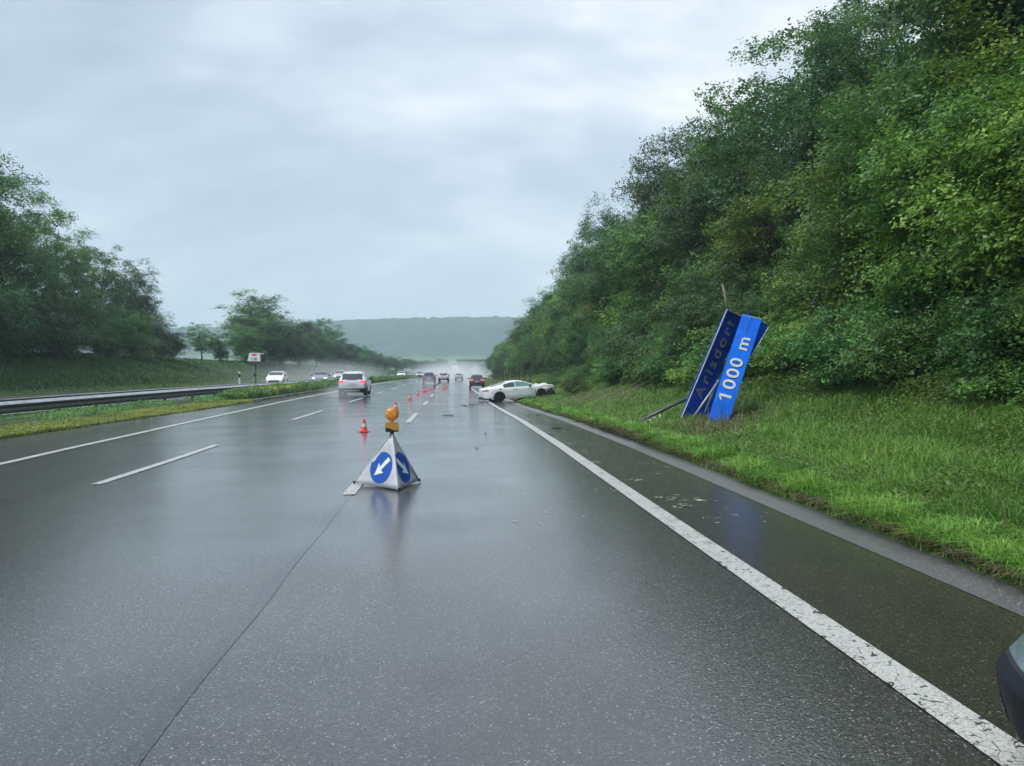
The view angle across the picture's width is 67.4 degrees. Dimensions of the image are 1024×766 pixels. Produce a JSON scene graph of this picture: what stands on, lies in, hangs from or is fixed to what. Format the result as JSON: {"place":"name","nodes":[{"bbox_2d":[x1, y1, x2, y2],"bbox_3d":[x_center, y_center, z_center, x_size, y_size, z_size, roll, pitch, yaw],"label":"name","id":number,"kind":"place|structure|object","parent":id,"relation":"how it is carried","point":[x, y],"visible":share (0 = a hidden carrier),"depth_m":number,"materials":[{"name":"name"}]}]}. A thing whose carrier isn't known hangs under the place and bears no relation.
{"place":"outdoors","nodes":[
{"label":"outdoors","id":0,"kind":"place"},
{"bbox_2d":[0,373,488,416],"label":"opposite road","id":1,"kind":"structure","parent":0,"point":[36,395],"depth_m":47.59,"materials":[{"name":"grey asphalt"}]},
{"bbox_2d":[29,316,524,371],"bbox_3d":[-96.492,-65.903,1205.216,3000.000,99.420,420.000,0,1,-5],"label":"hills","id":2,"kind":"structure","parent":0,"point":[451,340],"depth_m":1123.29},
{"bbox_2d":[0,0,963,327],"label":"sky","id":3,"kind":"structure","parent":0,"point":[337,159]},
{"bbox_2d":[0,374,1001,765],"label":"road","id":4,"kind":"structure","parent":0,"point":[468,600],"depth_m":5.32,"materials":[{"name":"grey asphalt"}]},
{"bbox_2d":[0,374,468,464],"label":"edge line","id":5,"kind":"object","parent":4,"relation":"on","point":[19,459],"visible":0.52,"depth_m":20.98,"materials":[{"name":"white paint"}]},
{"bbox_2d":[93,381,418,483],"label":"lane dashes","id":6,"kind":"object","parent":4,"relation":"on","point":[144,468],"visible":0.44,"depth_m":14.75,"materials":[{"name":"white paint"}]},
{"bbox_2d":[113,383,442,765],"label":"joint seam","id":7,"kind":"object","parent":4,"relation":"on","point":[137,751],"visible":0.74,"depth_m":4.63,"materials":[{"name":"grey asphalt"}]},
{"bbox_2d":[338,371,371,395],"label":"white suv","id":8,"kind":"object","parent":4,"relation":"on","point":[354,381],"visible":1,"depth_m":50.44,"materials":[{"name":"grey paint"}]},
{"bbox_2d":[353,434,420,490],"bbox_3d":[-1.859,1.122,11.248,1.000,0.802,0.855,0,1,-5],"label":"folding warning pyramid","id":9,"kind":"object","parent":4,"relation":"on","point":[388,465],"visible":1,"depth_m":11.29,"materials":[{"name":"white fabric"}]},
{"bbox_2d":[467,380,1023,765],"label":"edge line","id":10,"kind":"object","parent":4,"relation":"on","point":[997,744],"visible":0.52,"depth_m":4.60,"materials":[{"name":"white paint"}]},
{"bbox_2d":[0,283,1023,616],"bbox_3d":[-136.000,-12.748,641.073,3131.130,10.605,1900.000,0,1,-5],"label":"ground","id":11,"kind":"structure","parent":0,"point":[32,419],"depth_m":14.85,"materials":[{"name":"green plant"}]},
{"bbox_2d":[0,284,42,359],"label":"leafy bush","id":12,"kind":"object","parent":11,"relation":"on","point":[6,344],"visible":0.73,"depth_m":59.94,"materials":[{"name":"green plant"}]},
{"bbox_2d":[0,149,59,307],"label":"broadleaf tree","id":13,"kind":"object","parent":11,"relation":"on","point":[6,253],"visible":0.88,"depth_m":64.85,"materials":[{"name":"green plant"}]},
{"bbox_2d":[0,279,69,353],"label":"leafy bush","id":14,"kind":"object","parent":11,"relation":"on","point":[12,337],"visible":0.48,"depth_m":61.33,"materials":[{"name":"green plant"}]},
{"bbox_2d":[1,284,85,358],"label":"leafy bush","id":15,"kind":"object","parent":11,"relation":"on","point":[65,302],"visible":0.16,"depth_m":68.30,"materials":[{"name":"green plant"}]},
{"bbox_2d":[0,171,89,304],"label":"broadleaf tree","id":16,"kind":"object","parent":11,"relation":"on","point":[47,274],"visible":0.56,"depth_m":69.59,"materials":[{"name":"green plant"}]},
{"bbox_2d":[0,273,106,356],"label":"leafy bush","id":17,"kind":"object","parent":11,"relation":"on","point":[38,343],"visible":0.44,"depth_m":65.17,"materials":[{"name":"green plant"}]},
{"bbox_2d":[4,205,124,312],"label":"broadleaf tree","id":18,"kind":"object","parent":11,"relation":"on","point":[86,252],"visible":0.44,"depth_m":76.02,"materials":[{"name":"green plant"}]},
{"bbox_2d":[41,292,115,360],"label":"leafy bush","id":19,"kind":"object","parent":11,"relation":"on","point":[91,313],"visible":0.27,"depth_m":71.87,"materials":[{"name":"green plant"}]},
{"bbox_2d":[58,243,146,350],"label":"broadleaf tree","id":20,"kind":"object","parent":11,"relation":"on","point":[112,278],"visible":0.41,"depth_m":83.79,"materials":[{"name":"green plant"}]},
{"bbox_2d":[80,305,143,358],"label":"leafy bush","id":21,"kind":"object","parent":11,"relation":"on","point":[121,314],"visible":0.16,"depth_m":81.52,"materials":[{"name":"green plant"}]},
{"bbox_2d":[0,393,225,423],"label":"median weeds","id":22,"kind":"object","parent":11,"relation":"on","point":[103,409],"visible":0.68,"depth_m":29.59,"materials":[{"name":"green plant"}]},
{"bbox_2d":[82,302,150,357],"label":"leafy bush","id":23,"kind":"object","parent":11,"relation":"on","point":[116,333],"visible":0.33,"depth_m":78.10,"materials":[{"name":"green plant"}]},
{"bbox_2d":[101,257,171,353],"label":"broadleaf tree","id":24,"kind":"object","parent":11,"relation":"on","point":[149,306],"visible":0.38,"depth_m":90.30,"materials":[{"name":"green plant"}]},
{"bbox_2d":[110,311,163,360],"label":"leafy bush","id":25,"kind":"object","parent":11,"relation":"on","point":[147,331],"visible":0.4,"depth_m":84.16,"materials":[{"name":"green plant"}]},
{"bbox_2d":[126,310,195,358],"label":"leafy bush","id":26,"kind":"object","parent":11,"relation":"on","point":[169,337],"visible":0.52,"depth_m":90.95,"materials":[{"name":"green plant"}]},
{"bbox_2d":[0,390,323,438],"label":"median stonecrop","id":27,"kind":"object","parent":11,"relation":"on","point":[18,429],"visible":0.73,"depth_m":26.52,"materials":[{"name":"green plant"}]},
{"bbox_2d":[177,322,222,358],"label":"tree","id":28,"kind":"object","parent":11,"relation":"on","point":[197,341],"visible":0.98,"depth_m":111.45,"materials":[{"name":"green plant"}]},
{"bbox_2d":[0,374,411,413],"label":"guardrail","id":29,"kind":"object","parent":11,"relation":"on","point":[40,397],"visible":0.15,"depth_m":34.03,"materials":[{"name":"metal"}]},
{"bbox_2d":[0,350,415,394],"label":"bank grass","id":30,"kind":"structure","parent":11,"relation":"on","point":[20,373],"depth_m":71.74,"materials":[{"name":"green plant"}]},
{"bbox_2d":[0,374,415,413],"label":"guardrail","id":31,"kind":"object","parent":11,"relation":"on","point":[35,405],"visible":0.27,"depth_m":30.53,"materials":[{"name":"metal"}]},
{"bbox_2d":[224,324,271,364],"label":"hedgerow bush","id":32,"kind":"object","parent":11,"relation":"on","point":[250,336],"visible":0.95,"depth_m":123.67,"materials":[{"name":"green plant"}]},
{"bbox_2d":[210,288,303,355],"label":"round tree","id":33,"kind":"object","parent":11,"relation":"on","point":[259,318],"visible":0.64,"depth_m":136.03,"materials":[{"name":"green plant"}]},
{"bbox_2d":[239,322,284,363],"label":"hedgerow bush","id":34,"kind":"object","parent":11,"relation":"on","point":[269,348],"visible":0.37,"depth_m":130.75,"materials":[{"name":"green plant"}]},
{"bbox_2d":[266,334,297,366],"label":"hedgerow bush","id":35,"kind":"object","parent":11,"relation":"on","point":[282,358],"visible":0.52,"depth_m":138.99,"materials":[{"name":"green plant"}]},
{"bbox_2d":[285,331,321,367],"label":"hedgerow bush","id":36,"kind":"object","parent":11,"relation":"on","point":[304,356],"visible":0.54,"depth_m":155.06,"materials":[{"name":"green plant"}]},
{"bbox_2d":[284,318,324,365],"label":"hedgerow bush","id":37,"kind":"object","parent":11,"relation":"on","point":[307,326],"visible":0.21,"depth_m":161.99,"materials":[{"name":"green plant"}]},
{"bbox_2d":[218,374,406,399],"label":"median herbs","id":38,"kind":"object","parent":11,"relation":"on","point":[254,391],"visible":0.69,"depth_m":48.04,"materials":[{"name":"green plant"}]},
{"bbox_2d":[306,327,342,366],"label":"hedgerow bush","id":39,"kind":"object","parent":11,"relation":"on","point":[326,353],"visible":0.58,"depth_m":174.14,"materials":[{"name":"green plant"}]},
{"bbox_2d":[319,337,349,368],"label":"hedgerow bush","id":40,"kind":"object","parent":11,"relation":"on","point":[334,361],"visible":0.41,"depth_m":187.11,"materials":[{"name":"green plant"}]},
{"bbox_2d":[335,343,364,370],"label":"hedgerow bush","id":41,"kind":"object","parent":11,"relation":"on","point":[349,352],"visible":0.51,"depth_m":201.95,"materials":[{"name":"green plant"}]},
{"bbox_2d":[443,359,487,373],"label":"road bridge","id":42,"kind":"structure","parent":11,"relation":"on","point":[464,369],"depth_m":393.74,"materials":[{"name":"concrete"}]},
{"bbox_2d":[484,371,597,399],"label":"bank growth","id":43,"kind":"object","parent":11,"relation":"on","point":[489,382],"visible":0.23,"depth_m":102.00,"materials":[{"name":"green plant"}]},
{"bbox_2d":[531,284,561,330],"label":"young tree","id":44,"kind":"object","parent":11,"relation":"on","point":[548,297],"visible":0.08,"depth_m":92.01,"materials":[{"name":"green plant"}]},
{"bbox_2d":[548,335,579,370],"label":"leafy bush","id":45,"kind":"object","parent":11,"relation":"on","point":[565,360],"visible":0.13,"depth_m":68.44,"materials":[{"name":"green plant"}]},
{"bbox_2d":[540,267,592,325],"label":"young tree","id":46,"kind":"object","parent":11,"relation":"on","point":[555,313],"visible":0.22,"depth_m":77.82,"materials":[{"name":"green plant"}]},
{"bbox_2d":[553,270,587,339],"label":"young tree","id":47,"kind":"object","parent":11,"relation":"on","point":[579,304],"visible":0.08,"depth_m":74.94,"materials":[{"name":"green plant"}]},
{"bbox_2d":[553,308,600,372],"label":"leafy bush","id":48,"kind":"object","parent":11,"relation":"on","point":[570,330],"visible":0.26,"depth_m":62.61,"materials":[{"name":"green plant"}]},
{"bbox_2d":[558,323,596,371],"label":"leafy bush","id":49,"kind":"object","parent":11,"relation":"on","point":[580,348],"visible":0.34,"depth_m":59.89,"materials":[{"name":"green plant"}]},
{"bbox_2d":[566,191,633,284],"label":"broadleaf tree","id":50,"kind":"object","parent":11,"relation":"on","point":[583,268],"visible":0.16,"depth_m":87.11,"materials":[{"name":"green plant"}]},
{"bbox_2d":[567,210,644,280],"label":"broadleaf tree","id":51,"kind":"object","parent":11,"relation":"on","point":[596,232],"visible":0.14,"depth_m":74.63,"materials":[{"name":"green plant"}]},
{"bbox_2d":[557,217,655,336],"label":"young tree","id":52,"kind":"object","parent":11,"relation":"on","point":[594,288],"visible":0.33,"depth_m":55.23,"materials":[{"name":"green plant"}]},
{"bbox_2d":[556,378,659,404],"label":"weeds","id":53,"kind":"object","parent":11,"relation":"on","point":[601,395],"visible":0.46,"depth_m":36.49,"materials":[{"name":"green plant"}]},
{"bbox_2d":[585,347,631,382],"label":"bramble","id":54,"kind":"object","parent":11,"relation":"on","point":[609,373],"visible":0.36,"depth_m":44.98,"materials":[{"name":"green plant"}]},
{"bbox_2d":[589,252,668,332],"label":"young tree","id":55,"kind":"object","parent":11,"relation":"on","point":[622,302],"visible":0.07,"depth_m":50.90,"materials":[{"name":"green plant"}]},
{"bbox_2d":[582,279,679,364],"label":"leafy bush","id":56,"kind":"object","parent":11,"relation":"on","point":[629,338],"visible":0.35,"depth_m":42.49,"materials":[{"name":"green plant"}]},
{"bbox_2d":[609,338,657,386],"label":"bramble","id":57,"kind":"object","parent":11,"relation":"on","point":[628,360],"visible":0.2,"depth_m":38.61,"materials":[{"name":"green plant"}]},
{"bbox_2d":[583,200,718,344],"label":"young tree","id":58,"kind":"object","parent":11,"relation":"on","point":[641,282],"visible":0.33,"depth_m":46.65,"materials":[{"name":"green plant"}]},
{"bbox_2d":[608,109,714,268],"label":"broadleaf tree","id":59,"kind":"object","parent":11,"relation":"on","point":[652,187],"visible":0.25,"depth_m":56.49,"materials":[{"name":"green plant"}]},
{"bbox_2d":[631,331,699,386],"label":"bramble","id":60,"kind":"object","parent":11,"relation":"on","point":[646,365],"visible":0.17,"depth_m":33.09,"materials":[{"name":"green plant"}]},
{"bbox_2d":[658,339,704,382],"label":"bramble","id":61,"kind":"object","parent":11,"relation":"on","point":[683,349],"visible":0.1,"depth_m":31.42,"materials":[{"name":"green plant"}]},
{"bbox_2d":[656,327,714,389],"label":"bramble","id":62,"kind":"object","parent":11,"relation":"on","point":[685,372],"visible":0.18,"depth_m":29.17,"materials":[{"name":"green plant"}]},
{"bbox_2d":[627,164,757,314],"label":"young tree","id":63,"kind":"object","parent":11,"relation":"on","point":[694,221],"visible":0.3,"depth_m":41.67,"materials":[{"name":"green plant"}]},
{"bbox_2d":[640,125,744,283],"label":"broadleaf tree","id":64,"kind":"object","parent":11,"relation":"on","point":[688,161],"visible":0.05,"depth_m":50.69,"materials":[{"name":"green plant"}]},
{"bbox_2d":[642,284,768,420],"bbox_3d":[5.848,-0.836,21.198,4.329,4.045,1.823,-1,1,-28],"label":"fallen direction sign","id":65,"kind":"object","parent":11,"relation":"on","point":[744,334],"visible":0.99,"depth_m":21.28,"materials":[{"name":"blue metal"}]},
{"bbox_2d":[658,261,763,352],"bbox_3d":[8.986,-2.825,34.176,4.966,5.338,5.288,1,1,45],"label":"leafy bush","id":66,"kind":"object","parent":11,"relation":"on","point":[695,290],"visible":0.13,"depth_m":33.77,"materials":[{"name":"green plant"}]},
{"bbox_2d":[651,78,791,249],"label":"broadleaf tree","id":67,"kind":"object","parent":11,"relation":"on","point":[688,182],"visible":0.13,"depth_m":45.97,"materials":[{"name":"green plant"}]},
{"bbox_2d":[656,204,791,319],"bbox_3d":[10.671,-5.253,38.130,6.985,7.789,7.719,-1,1,-31],"label":"young tree","id":68,"kind":"object","parent":11,"relation":"on","point":[711,260],"visible":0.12,"depth_m":37.60,"materials":[{"name":"green plant"}]},
{"bbox_2d":[657,248,815,350],"bbox_3d":[9.555,-2.864,31.486,7.290,5.355,7.233,0,1,-9],"label":"leafy bush","id":69,"kind":"object","parent":11,"relation":"on","point":[699,318],"visible":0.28,"depth_m":30.65,"materials":[{"name":"green plant"}]},
{"bbox_2d":[680,314,806,381],"bbox_3d":[8.275,-0.905,26.779,4.584,3.057,5.429,0,1,-17],"label":"bramble","id":70,"kind":"object","parent":11,"relation":"on","point":[704,352],"visible":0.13,"depth_m":26.52,"materials":[{"name":"green plant"}]},
{"bbox_2d":[480,376,1023,615],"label":"gutter","id":71,"kind":"object","parent":11,"relation":"on","point":[993,591],"visible":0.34,"depth_m":7.54,"materials":[{"name":"concrete"}]},
{"bbox_2d":[709,280,801,362],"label":"leafy bush","id":72,"kind":"object","parent":11,"relation":"on","point":[757,305],"visible":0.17,"depth_m":28.26,"materials":[{"name":"green plant"}]},
{"bbox_2d":[696,163,822,319],"bbox_3d":[11.972,-5.466,33.303,7.242,7.900,6.553,1,1,30],"label":"young tree","id":73,"kind":"object","parent":11,"relation":"on","point":[759,249],"visible":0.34,"depth_m":32.98,"materials":[{"name":"green plant"}]},
{"bbox_2d":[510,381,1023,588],"bbox_3d":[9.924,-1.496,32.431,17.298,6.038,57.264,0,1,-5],"label":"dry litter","id":74,"kind":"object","parent":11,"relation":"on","point":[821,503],"visible":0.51,"depth_m":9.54,"materials":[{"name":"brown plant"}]},
{"bbox_2d":[515,360,1023,587],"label":"verge grass","id":75,"kind":"structure","parent":11,"relation":"on","point":[918,460],"depth_m":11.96,"materials":[{"name":"green plant"}]},
{"bbox_2d":[516,398,1023,584],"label":"edge tussocks","id":76,"kind":"object","parent":11,"relation":"on","point":[884,508],"visible":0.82,"depth_m":8.62,"materials":[{"name":"green plant"}]},
{"bbox_2d":[531,350,1023,406],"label":"bank ivy","id":77,"kind":"object","parent":11,"relation":"on","point":[911,385],"visible":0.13,"depth_m":17.67,"materials":[{"name":"green plant"}]},
{"bbox_2d":[749,309,822,370],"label":"bramble","id":78,"kind":"object","parent":11,"relation":"on","point":[780,339],"visible":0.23,"depth_m":23.78,"materials":[{"name":"green plant"}]},
{"bbox_2d":[750,297,832,371],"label":"bramble","id":79,"kind":"object","parent":11,"relation":"on","point":[792,325],"visible":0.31,"depth_m":23.72,"materials":[{"name":"green plant"}]},
{"bbox_2d":[675,0,926,305],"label":"broadleaf tree","id":80,"kind":"object","parent":11,"relation":"on","point":[743,120],"visible":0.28,"depth_m":40.12,"materials":[{"name":"green plant"}]},
{"bbox_2d":[750,182,879,337],"bbox_3d":[11.200,-3.740,25.664,6.077,5.714,6.470,0,1,-27],"label":"leafy bush","id":81,"kind":"object","parent":11,"relation":"on","point":[792,275],"visible":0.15,"depth_m":25.83,"materials":[{"name":"green plant"}]},
{"bbox_2d":[739,84,896,314],"bbox_3d":[12.417,-5.965,28.721,7.177,8.932,7.096,0,1,6],"label":"young tree","id":82,"kind":"object","parent":11,"relation":"on","point":[800,150],"visible":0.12,"depth_m":28.77,"materials":[{"name":"green plant"}]},
{"bbox_2d":[750,0,919,221],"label":"broadleaf tree","id":83,"kind":"object","parent":11,"relation":"on","point":[794,111],"visible":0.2,"depth_m":34.84,"materials":[{"name":"green plant"}]},
{"bbox_2d":[798,352,891,392],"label":"bramble","id":84,"kind":"object","parent":11,"relation":"on","point":[846,377],"visible":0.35,"depth_m":18.39,"materials":[{"name":"green plant"}]},
{"bbox_2d":[784,290,943,372],"bbox_3d":[9.654,-1.103,20.781,4.382,2.802,5.189,0,1,15],"label":"bramble","id":85,"kind":"object","parent":11,"relation":"on","point":[824,328],"visible":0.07,"depth_m":20.84,"materials":[{"name":"green plant"}]},
{"bbox_2d":[739,66,996,327],"bbox_3d":[11.506,-5.058,22.970,9.022,8.193,9.871,0,1,1],"label":"hazel bush","id":86,"kind":"object","parent":11,"relation":"on","point":[832,176],"visible":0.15,"depth_m":22.02,"materials":[{"name":"green plant"}]},
{"bbox_2d":[780,280,988,387],"bbox_3d":[9.048,-0.871,18.820,4.696,3.026,5.562,0,1,6],"label":"bramble","id":87,"kind":"object","parent":11,"relation":"on","point":[814,344],"visible":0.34,"depth_m":18.59,"materials":[{"name":"green plant"}]},
{"bbox_2d":[788,0,985,153],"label":"broadleaf tree","id":88,"kind":"object","parent":11,"relation":"on","point":[867,20],"visible":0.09,"depth_m":30.96,"materials":[{"name":"green plant"}]},
{"bbox_2d":[819,305,966,393],"bbox_3d":[8.837,-0.496,17.329,3.798,2.414,3.207,0,1,7],"label":"bramble","id":89,"kind":"object","parent":11,"relation":"on","point":[889,360],"visible":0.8,"depth_m":16.69,"materials":[{"name":"green plant"}]},
{"bbox_2d":[797,47,1023,332],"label":"hazel bush","id":90,"kind":"object","parent":11,"relation":"on","point":[904,89],"visible":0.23,"depth_m":19.34,"materials":[{"name":"green plant"}]},
{"bbox_2d":[822,54,1023,335],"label":"hazel bush","id":91,"kind":"object","parent":11,"relation":"on","point":[892,270],"visible":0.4,"depth_m":16.87,"materials":[{"name":"green plant"}]},
{"bbox_2d":[854,0,1023,292],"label":"young tree","id":92,"kind":"object","parent":11,"relation":"on","point":[964,77],"visible":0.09,"depth_m":18.76,"materials":[{"name":"green plant"}]},
{"bbox_2d":[864,0,1023,100],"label":"broadleaf tree","id":93,"kind":"object","parent":11,"relation":"on","point":[1018,5],"visible":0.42,"depth_m":21.93,"materials":[{"name":"green plant"}]},
{"bbox_2d":[869,0,1023,98],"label":"broadleaf tree","id":94,"kind":"object","parent":11,"relation":"on","point":[927,31],"visible":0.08,"depth_m":26.16,"materials":[{"name":"green plant"}]},
{"bbox_2d":[886,67,1023,314],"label":"hazel bush","id":95,"kind":"object","parent":11,"relation":"on","point":[998,239],"visible":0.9,"depth_m":14.46,"materials":[{"name":"green plant"}]},
{"bbox_2d":[909,276,1023,393],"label":"bramble","id":96,"kind":"object","parent":11,"relation":"on","point":[983,354],"visible":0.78,"depth_m":13.41,"materials":[{"name":"green plant"}]},
{"bbox_2d":[927,287,1014,378],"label":"bramble","id":97,"kind":"object","parent":11,"relation":"on","point":[946,315],"visible":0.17,"depth_m":15.51,"materials":[{"name":"green plant"}]},
{"bbox_2d":[924,319,1023,408],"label":"bramble","id":98,"kind":"object","parent":11,"relation":"on","point":[1009,378],"visible":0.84,"depth_m":13.05,"materials":[{"name":"green plant"}]},
{"bbox_2d":[951,0,1023,272],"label":"young tree","id":99,"kind":"object","parent":11,"relation":"on","point":[1007,11],"visible":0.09,"depth_m":16.23,"materials":[{"name":"green plant"}]},
{"bbox_2d":[986,278,1023,383],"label":"bramble","id":100,"kind":"object","parent":11,"relation":"on","point":[1011,303],"visible":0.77,"depth_m":13.05,"materials":[{"name":"green plant"}]},
{"bbox_2d":[468,376,1023,743],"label":"road shoulder","id":101,"kind":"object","parent":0,"point":[953,642],"visible":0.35,"depth_m":6.01},
{"bbox_2d":[478,380,555,401],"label":"crashed coupe","id":102,"kind":"object","parent":101,"relation":"on","point":[501,391],"visible":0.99,"depth_m":49.31,"materials":[{"name":"white paint"}]},
{"bbox_2d":[996,634,1023,742],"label":"parked car","id":103,"kind":"object","parent":101,"relation":"on","point":[1010,668],"visible":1,"depth_m":2.96,"materials":[{"name":"paint"}]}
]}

